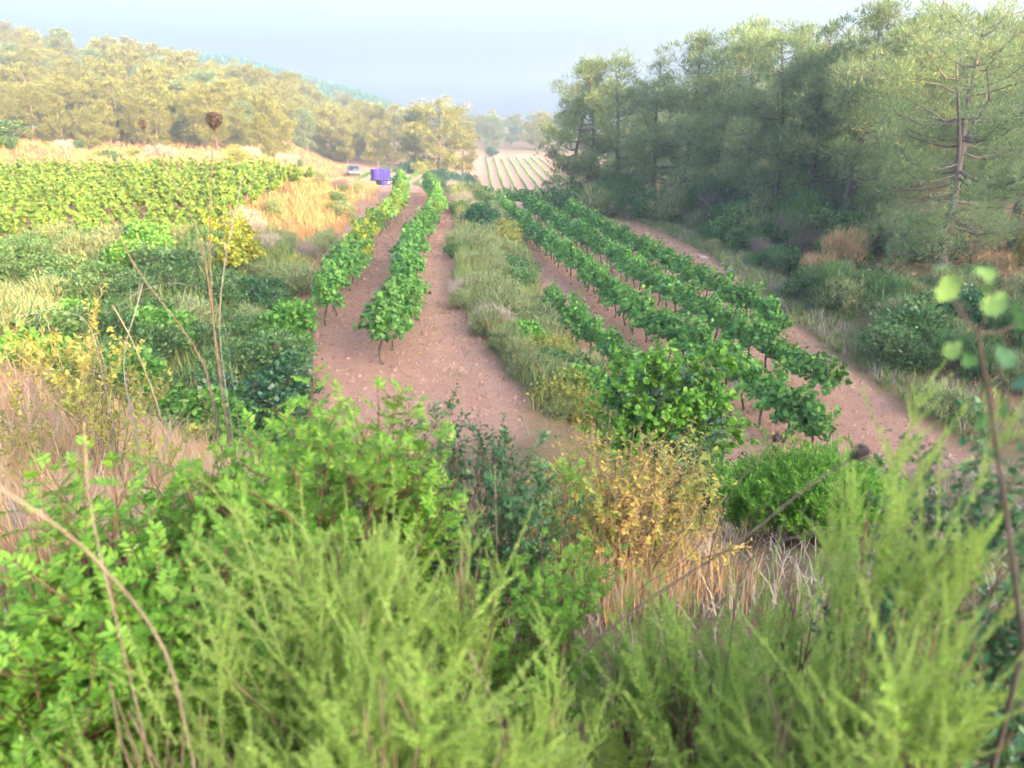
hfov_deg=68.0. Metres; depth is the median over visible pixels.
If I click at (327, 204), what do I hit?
shrub
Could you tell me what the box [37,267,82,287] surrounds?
shrub
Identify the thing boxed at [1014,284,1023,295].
shrub
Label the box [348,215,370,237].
grape vine
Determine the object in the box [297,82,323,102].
pine tree
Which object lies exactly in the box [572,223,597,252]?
grape vine
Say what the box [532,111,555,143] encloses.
pine tree
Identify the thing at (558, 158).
pine tree
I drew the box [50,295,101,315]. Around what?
shrub
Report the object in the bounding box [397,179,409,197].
grape vine
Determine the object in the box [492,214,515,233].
shrub
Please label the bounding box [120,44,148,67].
pine tree
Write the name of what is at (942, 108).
pine tree
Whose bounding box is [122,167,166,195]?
grape vine
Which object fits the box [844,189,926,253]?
shrub
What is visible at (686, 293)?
grape vine
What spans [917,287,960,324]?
shrub
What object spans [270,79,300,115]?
pine tree
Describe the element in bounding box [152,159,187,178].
grape vine
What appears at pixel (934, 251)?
shrub
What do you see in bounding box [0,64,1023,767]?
terraced ground
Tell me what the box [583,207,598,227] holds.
grape vine
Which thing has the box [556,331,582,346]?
shrub
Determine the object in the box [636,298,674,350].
grape vine
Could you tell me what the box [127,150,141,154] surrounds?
shrub
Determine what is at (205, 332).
shrub
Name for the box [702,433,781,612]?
dry seed head
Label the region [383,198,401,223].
grape vine
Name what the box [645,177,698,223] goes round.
shrub
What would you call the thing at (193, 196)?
grape vine
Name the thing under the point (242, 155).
shrub
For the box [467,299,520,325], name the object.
tussock
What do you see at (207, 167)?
grape vine
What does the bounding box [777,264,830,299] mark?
shrub
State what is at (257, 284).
shrub
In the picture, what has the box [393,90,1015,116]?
distant hills
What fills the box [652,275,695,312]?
grape vine
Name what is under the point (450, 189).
shrub
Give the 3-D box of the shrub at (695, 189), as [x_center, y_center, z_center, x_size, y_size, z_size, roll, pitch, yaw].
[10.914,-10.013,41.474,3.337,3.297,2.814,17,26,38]
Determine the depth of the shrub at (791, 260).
29.72 m
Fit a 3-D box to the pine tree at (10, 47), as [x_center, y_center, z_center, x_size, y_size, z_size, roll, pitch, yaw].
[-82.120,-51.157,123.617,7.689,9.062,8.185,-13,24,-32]
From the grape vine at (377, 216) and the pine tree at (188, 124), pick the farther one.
the pine tree at (188, 124)
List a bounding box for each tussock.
[53,138,74,150]
[143,145,155,151]
[148,144,177,157]
[205,151,216,157]
[231,205,260,219]
[239,145,261,157]
[243,212,268,233]
[252,227,280,253]
[274,151,300,165]
[441,273,472,293]
[445,179,460,192]
[447,191,468,201]
[450,190,474,202]
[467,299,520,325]
[617,204,631,216]
[772,280,785,294]
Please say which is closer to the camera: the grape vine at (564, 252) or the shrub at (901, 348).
the shrub at (901, 348)
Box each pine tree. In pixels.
[0,18,11,43]
[0,29,7,48]
[0,41,28,81]
[0,43,54,81]
[0,61,49,123]
[0,64,16,117]
[0,80,14,122]
[0,81,35,136]
[0,97,25,137]
[6,28,41,64]
[8,26,44,59]
[8,82,56,144]
[17,30,54,73]
[17,92,58,141]
[26,71,45,82]
[33,82,71,125]
[37,56,59,79]
[39,59,72,81]
[39,75,83,136]
[43,27,79,56]
[43,30,79,68]
[43,91,73,144]
[44,49,70,69]
[45,54,60,78]
[46,58,95,123]
[48,36,76,68]
[55,64,80,107]
[62,84,104,139]
[66,105,106,148]
[67,74,109,128]
[70,35,82,59]
[70,47,106,66]
[74,55,138,112]
[78,40,114,66]
[78,55,98,75]
[85,42,110,64]
[88,34,118,62]
[91,100,120,144]
[93,77,141,139]
[94,76,127,104]
[99,64,134,96]
[103,86,137,125]
[104,43,143,91]
[112,36,136,63]
[112,92,150,143]
[114,105,137,141]
[118,53,149,86]
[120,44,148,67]
[122,41,150,60]
[126,64,153,94]
[130,71,185,139]
[131,67,146,94]
[132,98,174,145]
[133,60,184,118]
[134,65,169,132]
[143,43,163,63]
[145,55,163,64]
[146,85,181,137]
[157,57,177,86]
[160,46,179,55]
[160,48,185,59]
[163,54,196,80]
[164,103,184,144]
[169,68,226,96]
[170,84,214,145]
[173,63,191,82]
[176,48,211,81]
[177,80,223,129]
[179,88,207,139]
[181,58,200,70]
[184,87,228,149]
[198,64,222,93]
[204,60,224,69]
[206,80,248,140]
[211,69,239,94]
[215,87,263,133]
[218,67,233,78]
[220,103,250,148]
[224,63,266,87]
[224,99,254,146]
[227,59,244,78]
[227,78,254,114]
[233,84,299,140]
[237,63,260,83]
[244,90,293,150]
[247,112,274,155]
[253,67,272,91]
[258,99,295,156]
[262,79,306,118]
[265,69,274,81]
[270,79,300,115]
[274,70,302,96]
[284,94,311,138]
[287,107,318,150]
[288,73,302,94]
[289,94,314,125]
[295,71,311,95]
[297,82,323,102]
[306,89,326,120]
[307,99,320,119]
[309,100,356,158]
[309,109,327,145]
[317,96,335,103]
[328,90,346,107]
[330,108,359,148]
[331,124,357,163]
[333,114,364,155]
[336,122,353,160]
[338,93,361,109]
[345,98,378,151]
[353,113,367,154]
[358,122,389,162]
[361,119,394,167]
[363,103,395,146]
[367,102,410,161]
[387,110,399,139]
[396,104,427,165]
[401,95,475,171]
[416,116,434,133]
[432,110,444,143]
[438,106,467,141]
[446,120,480,175]
[465,113,477,135]
[465,117,482,136]
[474,113,485,140]
[477,109,504,140]
[477,114,505,147]
[498,115,520,144]
[508,113,524,140]
[517,111,552,149]
[519,116,535,140]
[526,120,543,148]
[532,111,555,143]
[534,77,615,197]
[537,54,631,190]
[562,119,590,148]
[565,45,666,210]
[600,81,664,176]
[613,55,697,212]
[618,24,742,194]
[629,83,687,190]
[654,12,788,198]
[662,66,735,188]
[666,93,711,171]
[683,27,804,210]
[710,17,867,230]
[746,18,863,168]
[757,39,839,197]
[758,16,882,223]
[768,33,901,208]
[771,0,968,224]
[817,0,988,240]
[830,0,1023,275]
[845,23,989,196]
[894,68,979,186]
[942,22,1023,248]
[950,37,1023,204]
[964,35,1023,166]
[995,25,1023,113]
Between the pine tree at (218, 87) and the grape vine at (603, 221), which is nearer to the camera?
the grape vine at (603, 221)
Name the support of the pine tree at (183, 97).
on the terraced ground at (538, 422)
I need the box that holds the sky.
[0,0,1023,102]
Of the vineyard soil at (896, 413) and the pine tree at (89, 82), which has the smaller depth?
the vineyard soil at (896, 413)
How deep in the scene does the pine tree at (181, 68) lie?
119.84 m
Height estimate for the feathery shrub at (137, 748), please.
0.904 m
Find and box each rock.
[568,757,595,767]
[697,255,708,258]
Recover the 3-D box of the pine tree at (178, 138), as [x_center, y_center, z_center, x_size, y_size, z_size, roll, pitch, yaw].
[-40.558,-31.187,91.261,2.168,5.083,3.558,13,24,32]
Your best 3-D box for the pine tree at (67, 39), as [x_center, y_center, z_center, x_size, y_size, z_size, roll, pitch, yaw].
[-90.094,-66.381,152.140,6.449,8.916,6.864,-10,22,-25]
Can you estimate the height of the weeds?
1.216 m
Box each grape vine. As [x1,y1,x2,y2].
[0,154,28,172]
[0,163,9,183]
[0,168,39,189]
[0,176,32,210]
[0,181,28,217]
[0,200,27,221]
[0,209,33,236]
[2,164,16,180]
[8,193,68,218]
[14,180,65,206]
[15,164,50,178]
[19,156,55,172]
[24,173,65,195]
[27,207,85,236]
[30,170,62,188]
[38,159,76,181]
[55,158,83,173]
[57,177,97,197]
[57,182,110,219]
[59,162,101,179]
[59,167,94,188]
[63,196,111,220]
[73,208,118,232]
[78,155,107,171]
[82,164,128,199]
[93,178,142,206]
[96,165,129,178]
[96,175,125,209]
[98,154,132,171]
[105,199,157,222]
[117,208,159,231]
[121,179,177,214]
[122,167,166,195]
[124,159,169,177]
[125,169,161,185]
[127,157,159,171]
[144,195,189,227]
[152,154,179,171]
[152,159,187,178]
[152,173,201,196]
[156,168,192,188]
[162,208,211,233]
[172,184,214,206]
[174,191,231,218]
[178,153,208,169]
[178,159,214,187]
[185,164,222,187]
[195,176,233,195]
[197,209,260,236]
[199,154,236,171]
[200,213,261,252]
[206,180,259,209]
[208,161,255,183]
[209,239,251,268]
[214,163,245,176]
[226,170,279,208]
[231,156,259,170]
[236,159,276,178]
[241,232,267,258]
[250,171,283,197]
[259,156,291,177]
[265,162,299,191]
[284,161,313,184]
[301,264,345,325]
[312,264,352,315]
[317,239,362,296]
[321,254,348,305]
[338,233,369,290]
[340,217,374,255]
[342,226,375,277]
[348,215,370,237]
[349,240,374,284]
[352,281,416,364]
[360,217,376,235]
[364,208,380,233]
[364,224,374,238]
[365,204,385,228]
[366,213,383,239]
[368,283,420,350]
[374,205,390,235]
[377,195,397,228]
[377,202,391,232]
[380,272,427,338]
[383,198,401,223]
[384,202,401,226]
[386,185,408,214]
[387,245,417,279]
[388,217,429,252]
[388,239,425,273]
[389,228,433,260]
[390,191,405,220]
[390,228,427,273]
[391,267,424,323]
[392,167,407,184]
[393,183,408,209]
[394,171,410,191]
[394,191,405,216]
[394,250,422,281]
[394,258,430,317]
[395,173,408,182]
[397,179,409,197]
[412,206,435,234]
[413,213,430,245]
[417,206,437,240]
[419,214,431,234]
[420,202,440,236]
[421,174,432,190]
[421,196,440,220]
[422,170,430,179]
[423,177,442,193]
[425,197,444,224]
[426,179,444,195]
[426,192,445,224]
[428,185,448,212]
[436,187,447,201]
[482,185,490,191]
[492,193,501,201]
[497,193,509,209]
[498,186,516,200]
[500,198,510,213]
[503,204,512,213]
[507,199,519,219]
[508,189,524,203]
[511,209,526,228]
[513,211,526,227]
[514,188,532,209]
[518,208,532,242]
[521,195,533,208]
[523,188,547,200]
[523,219,536,245]
[525,195,537,210]
[527,194,537,220]
[528,221,542,248]
[528,221,546,252]
[530,198,541,221]
[534,227,548,255]
[535,200,546,214]
[536,186,554,204]
[537,201,549,218]
[539,221,556,259]
[539,279,562,314]
[540,202,554,229]
[540,290,568,319]
[542,230,561,263]
[546,205,558,223]
[547,211,564,237]
[547,234,566,267]
[552,210,562,233]
[554,236,584,276]
[555,241,574,271]
[557,211,571,232]
[557,290,590,338]
[559,299,591,349]
[560,195,575,218]
[561,218,576,241]
[563,246,583,281]
[565,202,578,218]
[565,221,581,248]
[568,217,587,251]
[568,251,591,284]
[570,201,584,217]
[570,310,603,352]
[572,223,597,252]
[574,252,598,291]
[578,256,611,298]
[580,225,600,256]
[581,204,592,222]
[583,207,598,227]
[583,260,611,303]
[588,312,627,361]
[589,229,605,262]
[590,213,603,229]
[592,272,615,310]
[596,216,609,234]
[596,236,613,266]
[596,327,634,369]
[598,218,619,233]
[599,274,626,317]
[601,276,644,325]
[603,234,619,271]
[604,223,615,240]
[606,242,628,275]
[610,221,630,240]
[611,221,637,244]
[612,244,634,281]
[615,339,642,374]
[616,248,649,287]
[616,288,645,332]
[617,230,637,252]
[623,253,650,290]
[626,284,658,341]
[627,234,649,253]
[632,257,660,298]
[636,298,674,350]
[639,232,654,262]
[644,240,665,266]
[644,268,665,305]
[647,305,692,361]
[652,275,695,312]
[656,263,679,312]
[657,237,677,274]
[657,249,685,273]
[660,314,707,369]
[669,251,699,283]
[670,283,706,321]
[674,315,742,376]
[676,260,701,286]
[677,289,711,330]
[689,262,720,296]
[693,292,732,340]
[696,330,761,388]
[697,264,736,298]
[712,302,748,350]
[716,278,742,307]
[716,353,772,410]
[721,306,776,357]
[723,277,764,316]
[733,357,790,426]
[745,285,788,319]
[747,309,793,370]
[754,296,795,331]
[755,366,825,442]
[765,330,812,377]
[780,346,852,395]
[781,390,841,450]
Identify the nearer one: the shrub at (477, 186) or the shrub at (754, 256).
the shrub at (754, 256)
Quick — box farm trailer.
[370,178,393,184]
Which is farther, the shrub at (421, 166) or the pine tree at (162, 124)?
the shrub at (421, 166)
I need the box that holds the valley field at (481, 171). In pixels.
[455,153,606,203]
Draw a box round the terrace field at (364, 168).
[343,148,452,189]
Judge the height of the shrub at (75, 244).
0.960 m
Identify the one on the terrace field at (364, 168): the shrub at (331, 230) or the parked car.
the parked car
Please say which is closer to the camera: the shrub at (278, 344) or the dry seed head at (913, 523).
the dry seed head at (913, 523)
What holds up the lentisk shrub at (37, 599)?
on the terraced ground at (538, 422)
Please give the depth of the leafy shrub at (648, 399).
8.91 m
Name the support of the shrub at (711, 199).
on the terraced ground at (538, 422)
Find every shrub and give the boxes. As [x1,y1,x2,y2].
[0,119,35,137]
[0,134,22,149]
[0,221,28,239]
[0,229,50,254]
[0,234,53,257]
[0,240,19,260]
[0,248,54,290]
[0,276,47,303]
[0,277,24,294]
[0,287,57,308]
[0,288,58,336]
[0,305,53,335]
[0,320,77,388]
[0,430,352,767]
[0,530,245,767]
[8,288,85,338]
[11,239,56,259]
[11,269,75,303]
[13,306,82,338]
[18,249,56,273]
[26,217,79,245]
[26,306,79,340]
[29,251,70,272]
[31,573,289,767]
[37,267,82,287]
[40,253,101,285]
[48,227,118,263]
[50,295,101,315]
[51,224,100,244]
[51,233,97,259]
[57,272,137,307]
[63,295,138,341]
[66,260,152,281]
[69,139,85,148]
[70,355,123,395]
[85,336,156,358]
[86,149,99,156]
[89,214,126,241]
[91,340,168,417]
[94,238,148,264]
[96,148,126,161]
[96,335,151,350]
[97,494,340,767]
[101,238,156,273]
[110,268,158,305]
[117,316,191,359]
[119,217,171,239]
[119,301,200,354]
[122,290,174,312]
[124,148,136,152]
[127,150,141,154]
[127,242,206,286]
[132,460,520,767]
[134,232,177,250]
[149,382,253,454]
[156,143,175,152]
[156,265,200,296]
[160,371,176,397]
[161,365,217,390]
[168,220,207,246]
[168,287,224,332]
[174,363,472,749]
[175,293,209,308]
[177,223,223,250]
[179,320,228,359]
[185,236,227,270]
[185,246,214,270]
[187,335,272,380]
[189,356,235,383]
[191,369,304,445]
[193,264,243,288]
[193,269,250,310]
[202,578,591,767]
[213,207,253,231]
[213,307,269,342]
[218,215,243,230]
[220,141,252,161]
[226,335,259,351]
[232,257,272,278]
[234,297,265,325]
[235,274,287,310]
[237,244,261,263]
[247,321,322,376]
[247,409,322,467]
[251,346,323,407]
[252,296,321,343]
[255,253,321,294]
[255,295,291,314]
[261,195,286,218]
[263,273,290,291]
[269,288,301,301]
[271,230,292,251]
[272,392,330,440]
[274,226,300,246]
[281,253,311,268]
[290,238,323,262]
[292,158,304,166]
[303,233,330,252]
[309,178,319,184]
[312,167,329,180]
[313,226,335,234]
[314,174,325,183]
[316,229,339,246]
[322,199,335,212]
[326,198,356,217]
[327,189,349,204]
[330,177,350,188]
[335,185,347,192]
[350,184,361,192]
[352,179,363,188]
[392,383,480,642]
[396,161,415,173]
[401,490,533,767]
[408,159,427,174]
[426,408,594,671]
[428,168,454,181]
[437,178,447,186]
[441,226,472,244]
[441,242,461,259]
[446,186,467,196]
[446,285,474,311]
[447,232,492,250]
[447,526,633,759]
[448,171,472,185]
[448,198,470,212]
[449,180,468,189]
[450,268,465,282]
[452,264,479,272]
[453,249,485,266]
[455,269,480,285]
[456,199,494,228]
[456,215,503,240]
[459,240,474,250]
[460,273,491,304]
[460,294,487,314]
[461,171,480,183]
[465,175,488,191]
[465,305,506,336]
[468,190,486,198]
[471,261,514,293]
[472,192,487,202]
[473,280,533,319]
[474,595,617,767]
[477,229,499,249]
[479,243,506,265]
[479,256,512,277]
[482,202,501,227]
[484,146,498,156]
[485,192,499,199]
[485,196,500,208]
[486,323,523,346]
[487,236,527,255]
[487,319,530,359]
[491,252,532,273]
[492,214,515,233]
[494,207,507,219]
[494,446,630,648]
[496,216,523,244]
[497,233,514,242]
[499,273,535,298]
[499,333,537,369]
[500,304,525,322]
[501,262,539,288]
[502,347,557,384]
[504,254,527,261]
[510,289,538,307]
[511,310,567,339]
[513,242,535,261]
[513,318,551,346]
[515,257,542,272]
[515,265,542,280]
[517,231,528,245]
[518,351,574,394]
[519,298,562,326]
[521,289,546,303]
[524,361,606,431]
[528,329,578,356]
[532,294,551,312]
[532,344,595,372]
[536,389,583,421]
[538,564,718,767]
[540,182,589,212]
[552,361,616,398]
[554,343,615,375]
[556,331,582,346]
[572,174,620,218]
[574,567,859,767]
[575,338,761,511]
[584,385,624,433]
[593,167,643,216]
[623,183,667,219]
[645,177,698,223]
[664,445,746,531]
[681,511,906,756]
[682,171,739,225]
[682,617,906,767]
[692,187,735,222]
[694,219,713,235]
[701,227,722,241]
[703,238,723,251]
[703,424,910,547]
[705,200,758,242]
[706,194,764,219]
[709,192,752,219]
[712,186,749,206]
[724,224,773,252]
[729,179,794,232]
[739,551,1023,767]
[740,250,768,267]
[746,235,774,253]
[751,203,779,242]
[756,196,791,218]
[756,214,797,246]
[758,242,801,267]
[763,359,1023,767]
[768,248,810,275]
[771,208,831,252]
[773,184,839,248]
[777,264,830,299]
[780,380,1023,767]
[782,204,863,228]
[797,248,852,272]
[798,259,867,312]
[803,202,885,248]
[805,271,878,318]
[807,241,866,270]
[808,222,876,272]
[808,397,1023,767]
[809,232,876,270]
[812,566,1023,767]
[824,254,860,278]
[833,181,874,212]
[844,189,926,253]
[845,226,875,255]
[847,267,919,313]
[852,265,893,278]
[856,321,951,375]
[862,290,940,335]
[868,290,973,347]
[877,212,977,264]
[880,216,970,256]
[888,268,934,303]
[906,374,987,421]
[909,275,938,290]
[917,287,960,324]
[922,262,949,280]
[925,258,999,300]
[930,328,968,364]
[937,314,977,335]
[939,259,1008,293]
[945,282,1012,334]
[951,328,1008,382]
[980,299,1023,352]
[991,347,1023,396]
[999,269,1023,295]
[1004,213,1023,243]
[1006,287,1023,311]
[1007,217,1023,266]
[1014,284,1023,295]
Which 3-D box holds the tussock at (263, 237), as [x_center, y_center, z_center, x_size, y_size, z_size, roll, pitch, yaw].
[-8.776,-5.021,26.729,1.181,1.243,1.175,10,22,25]
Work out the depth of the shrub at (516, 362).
16.09 m
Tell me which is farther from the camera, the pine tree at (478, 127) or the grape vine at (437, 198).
the pine tree at (478, 127)
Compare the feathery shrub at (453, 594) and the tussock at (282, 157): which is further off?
the tussock at (282, 157)
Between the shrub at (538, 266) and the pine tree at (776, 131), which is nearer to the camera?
the shrub at (538, 266)
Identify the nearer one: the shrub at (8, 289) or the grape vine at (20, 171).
the shrub at (8, 289)
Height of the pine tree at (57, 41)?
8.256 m
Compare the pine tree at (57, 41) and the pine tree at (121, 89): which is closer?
the pine tree at (121, 89)
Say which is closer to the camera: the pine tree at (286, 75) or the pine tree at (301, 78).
the pine tree at (286, 75)
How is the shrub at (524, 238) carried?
on the terraced ground at (538, 422)
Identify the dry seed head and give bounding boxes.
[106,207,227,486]
[138,119,233,458]
[205,112,232,465]
[491,457,498,673]
[562,443,871,685]
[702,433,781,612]
[713,521,915,763]
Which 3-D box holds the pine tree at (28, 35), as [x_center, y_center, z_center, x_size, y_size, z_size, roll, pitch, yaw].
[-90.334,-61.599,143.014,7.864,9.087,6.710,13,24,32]
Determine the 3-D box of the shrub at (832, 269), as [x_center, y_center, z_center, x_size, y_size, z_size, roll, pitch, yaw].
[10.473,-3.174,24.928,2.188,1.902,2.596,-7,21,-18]
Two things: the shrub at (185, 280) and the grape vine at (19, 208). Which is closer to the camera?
the shrub at (185, 280)
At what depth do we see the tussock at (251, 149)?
70.42 m
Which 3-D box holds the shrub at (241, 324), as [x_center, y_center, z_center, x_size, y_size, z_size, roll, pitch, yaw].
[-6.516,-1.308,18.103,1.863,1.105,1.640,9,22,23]
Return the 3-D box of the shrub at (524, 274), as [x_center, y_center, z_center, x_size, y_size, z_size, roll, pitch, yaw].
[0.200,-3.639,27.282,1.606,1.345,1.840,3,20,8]
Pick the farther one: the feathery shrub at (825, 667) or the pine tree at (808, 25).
the pine tree at (808, 25)
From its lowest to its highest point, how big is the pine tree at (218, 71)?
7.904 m
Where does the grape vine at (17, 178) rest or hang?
on the terraced ground at (538, 422)
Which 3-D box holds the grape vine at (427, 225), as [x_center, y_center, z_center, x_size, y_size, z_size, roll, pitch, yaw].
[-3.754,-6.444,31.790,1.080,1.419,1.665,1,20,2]
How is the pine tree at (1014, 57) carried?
on the terraced ground at (538, 422)
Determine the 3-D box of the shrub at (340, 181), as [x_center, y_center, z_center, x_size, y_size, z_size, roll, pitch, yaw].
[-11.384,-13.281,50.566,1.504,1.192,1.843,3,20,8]
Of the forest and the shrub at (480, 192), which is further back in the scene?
the forest
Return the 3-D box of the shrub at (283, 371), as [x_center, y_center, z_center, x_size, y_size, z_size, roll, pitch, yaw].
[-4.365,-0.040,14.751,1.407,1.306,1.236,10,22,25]
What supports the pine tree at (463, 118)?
on the terraced ground at (538, 422)
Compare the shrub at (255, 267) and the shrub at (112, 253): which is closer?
the shrub at (112, 253)
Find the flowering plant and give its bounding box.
[0,283,214,489]
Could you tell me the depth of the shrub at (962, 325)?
20.26 m
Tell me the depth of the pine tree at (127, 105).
89.45 m
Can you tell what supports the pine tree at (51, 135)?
on the terraced ground at (538, 422)
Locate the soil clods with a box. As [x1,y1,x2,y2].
[256,197,1021,473]
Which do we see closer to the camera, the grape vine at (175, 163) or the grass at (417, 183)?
the grape vine at (175, 163)
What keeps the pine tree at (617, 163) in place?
on the terraced ground at (538, 422)
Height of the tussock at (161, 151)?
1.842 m
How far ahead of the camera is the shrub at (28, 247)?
20.96 m
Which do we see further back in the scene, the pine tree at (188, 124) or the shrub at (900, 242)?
the pine tree at (188, 124)
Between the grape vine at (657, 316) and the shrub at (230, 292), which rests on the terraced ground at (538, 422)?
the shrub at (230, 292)
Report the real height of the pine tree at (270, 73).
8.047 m
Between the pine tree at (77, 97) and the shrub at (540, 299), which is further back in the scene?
the pine tree at (77, 97)
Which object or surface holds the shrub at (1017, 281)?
on the terraced ground at (538, 422)
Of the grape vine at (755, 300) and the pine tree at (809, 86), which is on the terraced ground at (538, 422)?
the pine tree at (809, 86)
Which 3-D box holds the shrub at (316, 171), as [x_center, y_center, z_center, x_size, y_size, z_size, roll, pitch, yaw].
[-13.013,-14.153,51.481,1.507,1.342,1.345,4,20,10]
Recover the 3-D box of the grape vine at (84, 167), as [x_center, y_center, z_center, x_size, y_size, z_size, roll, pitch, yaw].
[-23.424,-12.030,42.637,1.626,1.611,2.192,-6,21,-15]
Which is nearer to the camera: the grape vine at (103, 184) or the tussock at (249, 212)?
the tussock at (249, 212)
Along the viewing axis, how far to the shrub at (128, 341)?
13.54 m
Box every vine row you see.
[357,164,390,179]
[371,167,400,181]
[406,167,426,179]
[485,157,493,192]
[493,157,504,192]
[500,158,517,192]
[508,157,527,189]
[515,157,539,191]
[523,158,550,187]
[529,157,559,186]
[538,158,570,185]
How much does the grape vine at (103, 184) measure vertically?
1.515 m
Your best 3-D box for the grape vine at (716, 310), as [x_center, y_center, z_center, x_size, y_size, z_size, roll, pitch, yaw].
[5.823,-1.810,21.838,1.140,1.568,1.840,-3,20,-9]
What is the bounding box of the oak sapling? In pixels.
[934,265,1023,767]
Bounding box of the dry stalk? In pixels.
[219,177,241,460]
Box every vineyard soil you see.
[243,190,528,446]
[516,204,1023,480]
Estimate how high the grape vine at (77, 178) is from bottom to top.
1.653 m
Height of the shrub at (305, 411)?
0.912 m
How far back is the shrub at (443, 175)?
113.44 m
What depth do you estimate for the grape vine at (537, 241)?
34.91 m
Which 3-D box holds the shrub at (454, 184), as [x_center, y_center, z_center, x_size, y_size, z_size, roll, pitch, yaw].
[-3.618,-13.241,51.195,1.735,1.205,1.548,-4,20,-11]
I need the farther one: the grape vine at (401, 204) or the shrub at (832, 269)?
the grape vine at (401, 204)
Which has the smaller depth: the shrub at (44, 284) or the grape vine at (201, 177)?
the shrub at (44, 284)
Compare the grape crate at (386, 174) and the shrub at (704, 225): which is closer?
the shrub at (704, 225)
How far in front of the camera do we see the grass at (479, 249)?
22.57 m
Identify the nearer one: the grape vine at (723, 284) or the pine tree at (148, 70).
the grape vine at (723, 284)
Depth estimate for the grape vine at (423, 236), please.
28.90 m
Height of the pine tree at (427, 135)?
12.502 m
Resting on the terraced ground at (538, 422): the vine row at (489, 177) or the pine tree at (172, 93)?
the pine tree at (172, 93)
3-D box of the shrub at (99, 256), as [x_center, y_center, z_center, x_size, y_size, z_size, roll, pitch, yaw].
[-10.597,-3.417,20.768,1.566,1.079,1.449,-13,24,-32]
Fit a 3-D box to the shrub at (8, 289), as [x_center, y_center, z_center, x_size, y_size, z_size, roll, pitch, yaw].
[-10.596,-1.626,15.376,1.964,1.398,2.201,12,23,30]
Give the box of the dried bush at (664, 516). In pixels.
[493,409,751,598]
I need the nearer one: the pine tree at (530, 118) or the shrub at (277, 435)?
the shrub at (277, 435)
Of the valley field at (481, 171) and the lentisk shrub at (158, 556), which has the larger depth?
the valley field at (481, 171)
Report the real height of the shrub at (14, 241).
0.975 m
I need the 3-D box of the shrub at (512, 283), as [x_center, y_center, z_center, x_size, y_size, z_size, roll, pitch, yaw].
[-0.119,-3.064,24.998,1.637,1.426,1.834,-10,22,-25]
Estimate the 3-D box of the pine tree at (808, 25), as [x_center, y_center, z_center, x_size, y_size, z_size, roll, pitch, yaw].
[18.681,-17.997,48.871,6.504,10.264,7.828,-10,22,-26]
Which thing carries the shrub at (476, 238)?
on the terraced ground at (538, 422)
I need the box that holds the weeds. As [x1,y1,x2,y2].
[376,203,851,454]
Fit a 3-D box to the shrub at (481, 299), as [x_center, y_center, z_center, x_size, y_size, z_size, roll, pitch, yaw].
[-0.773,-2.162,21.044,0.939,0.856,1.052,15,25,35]
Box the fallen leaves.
[320,192,832,458]
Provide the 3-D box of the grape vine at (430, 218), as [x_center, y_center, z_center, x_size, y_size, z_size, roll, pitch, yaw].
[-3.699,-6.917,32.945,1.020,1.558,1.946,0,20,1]
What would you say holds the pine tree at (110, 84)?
on the terraced ground at (538, 422)
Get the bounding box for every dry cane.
[0,311,125,483]
[0,358,146,588]
[0,488,195,767]
[83,422,152,767]
[107,283,242,451]
[112,305,178,509]
[123,283,151,511]
[193,377,218,470]
[203,358,221,465]
[467,649,505,765]
[567,515,606,669]
[622,520,715,696]
[626,419,675,578]
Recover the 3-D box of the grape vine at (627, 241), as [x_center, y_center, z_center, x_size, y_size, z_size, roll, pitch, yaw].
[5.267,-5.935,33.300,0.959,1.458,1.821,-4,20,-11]
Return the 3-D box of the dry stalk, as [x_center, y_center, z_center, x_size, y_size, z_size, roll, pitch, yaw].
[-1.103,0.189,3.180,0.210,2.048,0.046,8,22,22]
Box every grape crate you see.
[372,169,381,172]
[373,176,382,179]
[382,172,389,175]
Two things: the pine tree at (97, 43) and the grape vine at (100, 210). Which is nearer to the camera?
the grape vine at (100, 210)
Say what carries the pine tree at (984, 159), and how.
on the terraced ground at (538, 422)
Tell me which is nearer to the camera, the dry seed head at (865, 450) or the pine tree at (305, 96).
the dry seed head at (865, 450)
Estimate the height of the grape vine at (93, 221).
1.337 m
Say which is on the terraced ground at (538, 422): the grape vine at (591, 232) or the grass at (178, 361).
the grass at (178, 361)
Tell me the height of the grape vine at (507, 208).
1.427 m
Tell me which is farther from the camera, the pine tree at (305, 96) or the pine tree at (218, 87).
the pine tree at (305, 96)
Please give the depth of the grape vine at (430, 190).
44.12 m
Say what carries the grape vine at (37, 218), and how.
on the terraced ground at (538, 422)
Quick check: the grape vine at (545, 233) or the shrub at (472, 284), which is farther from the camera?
the grape vine at (545, 233)
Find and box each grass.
[0,137,381,203]
[0,205,326,414]
[0,311,291,585]
[75,164,365,269]
[413,174,448,191]
[444,181,617,435]
[447,182,617,429]
[458,491,811,629]
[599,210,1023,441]
[602,209,1023,443]
[691,126,1023,399]
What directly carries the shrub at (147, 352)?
on the terraced ground at (538, 422)
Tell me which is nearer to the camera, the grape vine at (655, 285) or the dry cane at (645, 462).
the dry cane at (645, 462)
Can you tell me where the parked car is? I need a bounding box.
[347,165,359,176]
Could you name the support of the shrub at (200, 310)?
on the terraced ground at (538, 422)
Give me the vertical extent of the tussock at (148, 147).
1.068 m
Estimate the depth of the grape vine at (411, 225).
26.71 m
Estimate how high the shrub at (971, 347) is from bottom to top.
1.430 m
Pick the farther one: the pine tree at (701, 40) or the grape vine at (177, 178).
the pine tree at (701, 40)
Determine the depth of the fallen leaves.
23.50 m
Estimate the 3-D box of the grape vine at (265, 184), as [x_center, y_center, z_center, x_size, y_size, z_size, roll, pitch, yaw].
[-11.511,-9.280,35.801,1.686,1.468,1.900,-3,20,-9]
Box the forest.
[79,49,403,114]

